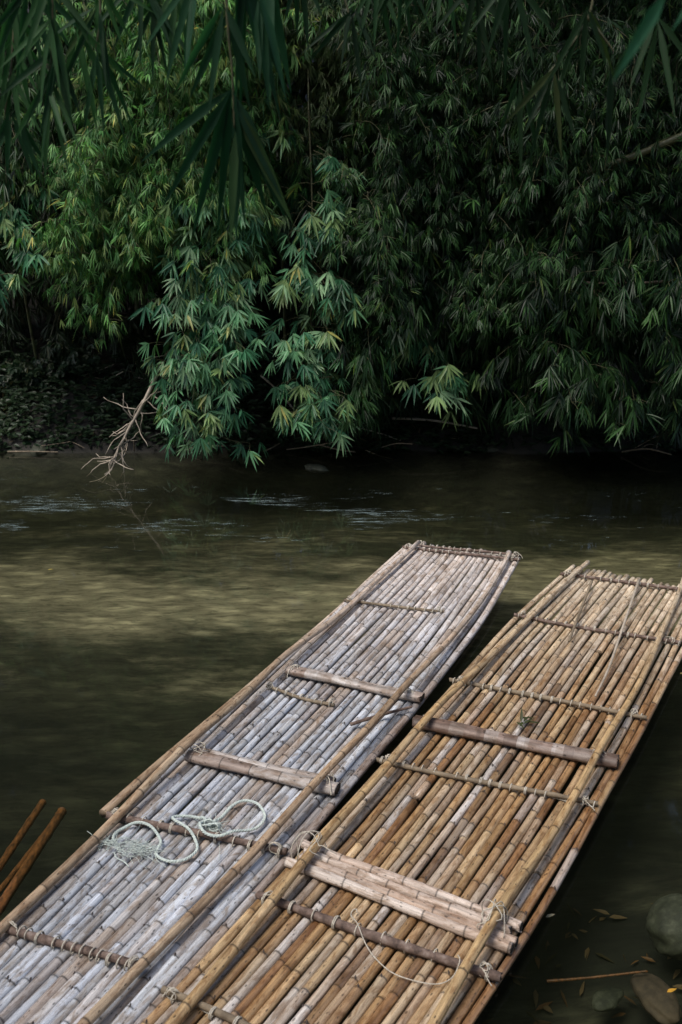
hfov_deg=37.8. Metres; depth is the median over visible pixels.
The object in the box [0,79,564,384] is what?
bamboo clump
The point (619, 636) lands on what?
loose stick
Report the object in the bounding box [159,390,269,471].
broadleaf bamboo
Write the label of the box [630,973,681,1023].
rock
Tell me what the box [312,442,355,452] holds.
driftwood twig
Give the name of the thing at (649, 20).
hanging branch
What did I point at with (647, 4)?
bamboo clump
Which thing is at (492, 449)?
rock
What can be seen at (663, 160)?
bamboo clump
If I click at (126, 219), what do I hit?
bamboo clump
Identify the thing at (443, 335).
bamboo clump
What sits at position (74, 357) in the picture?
bank shrub
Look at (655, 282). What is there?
bare stem
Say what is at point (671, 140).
bare stem
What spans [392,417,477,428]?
bare stem
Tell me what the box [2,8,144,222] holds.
bamboo clump
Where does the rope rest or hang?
on the bamboo raft at (90, 932)
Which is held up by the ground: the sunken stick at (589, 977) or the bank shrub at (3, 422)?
the bank shrub at (3, 422)
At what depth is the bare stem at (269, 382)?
11.60 m
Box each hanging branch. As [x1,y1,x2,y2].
[0,0,196,181]
[140,0,293,245]
[283,0,475,91]
[433,0,681,176]
[612,0,681,82]
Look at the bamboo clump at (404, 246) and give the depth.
10.08 m
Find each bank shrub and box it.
[0,355,50,396]
[0,411,36,428]
[30,336,102,377]
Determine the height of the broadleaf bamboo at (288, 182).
3.632 m
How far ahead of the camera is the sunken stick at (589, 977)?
4.42 m
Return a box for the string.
[350,909,459,984]
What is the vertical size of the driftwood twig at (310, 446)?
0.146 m
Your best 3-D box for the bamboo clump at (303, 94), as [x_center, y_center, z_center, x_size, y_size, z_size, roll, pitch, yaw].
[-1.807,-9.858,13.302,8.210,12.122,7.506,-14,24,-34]
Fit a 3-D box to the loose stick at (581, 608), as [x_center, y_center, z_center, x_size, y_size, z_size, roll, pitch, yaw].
[1.735,0.705,7.203,0.024,0.030,1.119,7,21,20]
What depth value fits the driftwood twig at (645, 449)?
11.35 m
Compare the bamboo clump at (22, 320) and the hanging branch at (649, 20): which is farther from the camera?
the bamboo clump at (22, 320)
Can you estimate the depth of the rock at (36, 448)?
11.60 m
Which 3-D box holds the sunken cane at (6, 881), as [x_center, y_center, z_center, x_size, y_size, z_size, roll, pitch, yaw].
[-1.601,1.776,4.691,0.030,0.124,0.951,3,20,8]
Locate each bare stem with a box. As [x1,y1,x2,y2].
[260,375,293,408]
[336,425,400,440]
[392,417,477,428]
[571,280,670,284]
[581,132,681,174]
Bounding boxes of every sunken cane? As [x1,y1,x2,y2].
[0,799,46,871]
[0,807,66,915]
[0,835,40,893]
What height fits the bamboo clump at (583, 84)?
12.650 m
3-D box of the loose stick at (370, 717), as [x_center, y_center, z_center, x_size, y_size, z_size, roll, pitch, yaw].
[0.238,1.196,5.857,0.418,0.025,0.030,-10,22,-26]
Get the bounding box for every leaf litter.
[388,895,681,1023]
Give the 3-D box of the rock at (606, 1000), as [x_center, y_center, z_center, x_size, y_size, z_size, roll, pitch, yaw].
[1.185,2.167,4.428,0.186,0.051,0.108,-12,23,-31]
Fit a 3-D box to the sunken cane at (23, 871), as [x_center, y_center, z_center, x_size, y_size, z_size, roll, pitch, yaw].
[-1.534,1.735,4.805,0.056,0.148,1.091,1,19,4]
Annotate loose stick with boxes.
[350,705,412,725]
[568,580,592,641]
[594,579,639,696]
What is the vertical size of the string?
0.045 m
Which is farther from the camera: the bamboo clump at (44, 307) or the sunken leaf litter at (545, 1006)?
the bamboo clump at (44, 307)
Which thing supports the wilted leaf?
on the bamboo raft at (265, 940)
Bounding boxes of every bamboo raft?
[0,540,522,1023]
[141,560,681,1023]
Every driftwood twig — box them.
[7,451,57,452]
[286,440,340,449]
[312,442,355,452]
[381,443,412,447]
[621,448,671,454]
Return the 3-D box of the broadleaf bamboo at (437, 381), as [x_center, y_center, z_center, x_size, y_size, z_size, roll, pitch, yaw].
[0.707,-1.766,11.261,1.189,1.384,2.317,-8,21,-22]
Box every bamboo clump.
[0,0,137,336]
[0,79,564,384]
[1,63,63,328]
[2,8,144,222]
[5,0,436,205]
[7,0,332,358]
[202,0,434,324]
[276,0,664,183]
[287,0,602,444]
[413,0,681,457]
[419,0,458,341]
[461,0,680,217]
[642,7,681,320]
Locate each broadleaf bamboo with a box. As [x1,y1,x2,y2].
[0,143,64,359]
[127,166,277,460]
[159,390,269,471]
[218,94,355,373]
[246,68,369,458]
[367,318,487,430]
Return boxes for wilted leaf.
[517,708,538,728]
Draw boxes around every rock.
[30,445,47,456]
[305,464,328,473]
[486,446,498,452]
[591,987,623,1011]
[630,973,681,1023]
[645,893,681,959]
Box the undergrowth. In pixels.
[0,291,681,463]
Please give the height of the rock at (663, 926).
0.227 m
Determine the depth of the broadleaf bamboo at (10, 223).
10.50 m
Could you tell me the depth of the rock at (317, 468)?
10.96 m
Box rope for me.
[87,799,265,868]
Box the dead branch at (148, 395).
[81,363,171,482]
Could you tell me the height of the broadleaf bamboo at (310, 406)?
3.857 m
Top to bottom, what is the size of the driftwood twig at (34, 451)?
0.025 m
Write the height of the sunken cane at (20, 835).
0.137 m
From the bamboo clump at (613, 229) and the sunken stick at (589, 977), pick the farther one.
the bamboo clump at (613, 229)
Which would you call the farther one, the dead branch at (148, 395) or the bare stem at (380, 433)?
the bare stem at (380, 433)
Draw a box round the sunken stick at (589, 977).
[546,970,647,982]
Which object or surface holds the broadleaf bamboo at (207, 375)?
on the ground
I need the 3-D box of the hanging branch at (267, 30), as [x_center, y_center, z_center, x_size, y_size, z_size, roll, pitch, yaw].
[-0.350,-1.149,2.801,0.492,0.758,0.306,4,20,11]
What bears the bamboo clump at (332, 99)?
on the ground
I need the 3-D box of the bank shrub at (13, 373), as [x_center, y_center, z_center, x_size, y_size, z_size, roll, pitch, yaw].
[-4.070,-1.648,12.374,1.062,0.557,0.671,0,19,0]
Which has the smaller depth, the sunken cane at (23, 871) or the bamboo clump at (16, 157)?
the sunken cane at (23, 871)
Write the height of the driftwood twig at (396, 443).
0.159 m

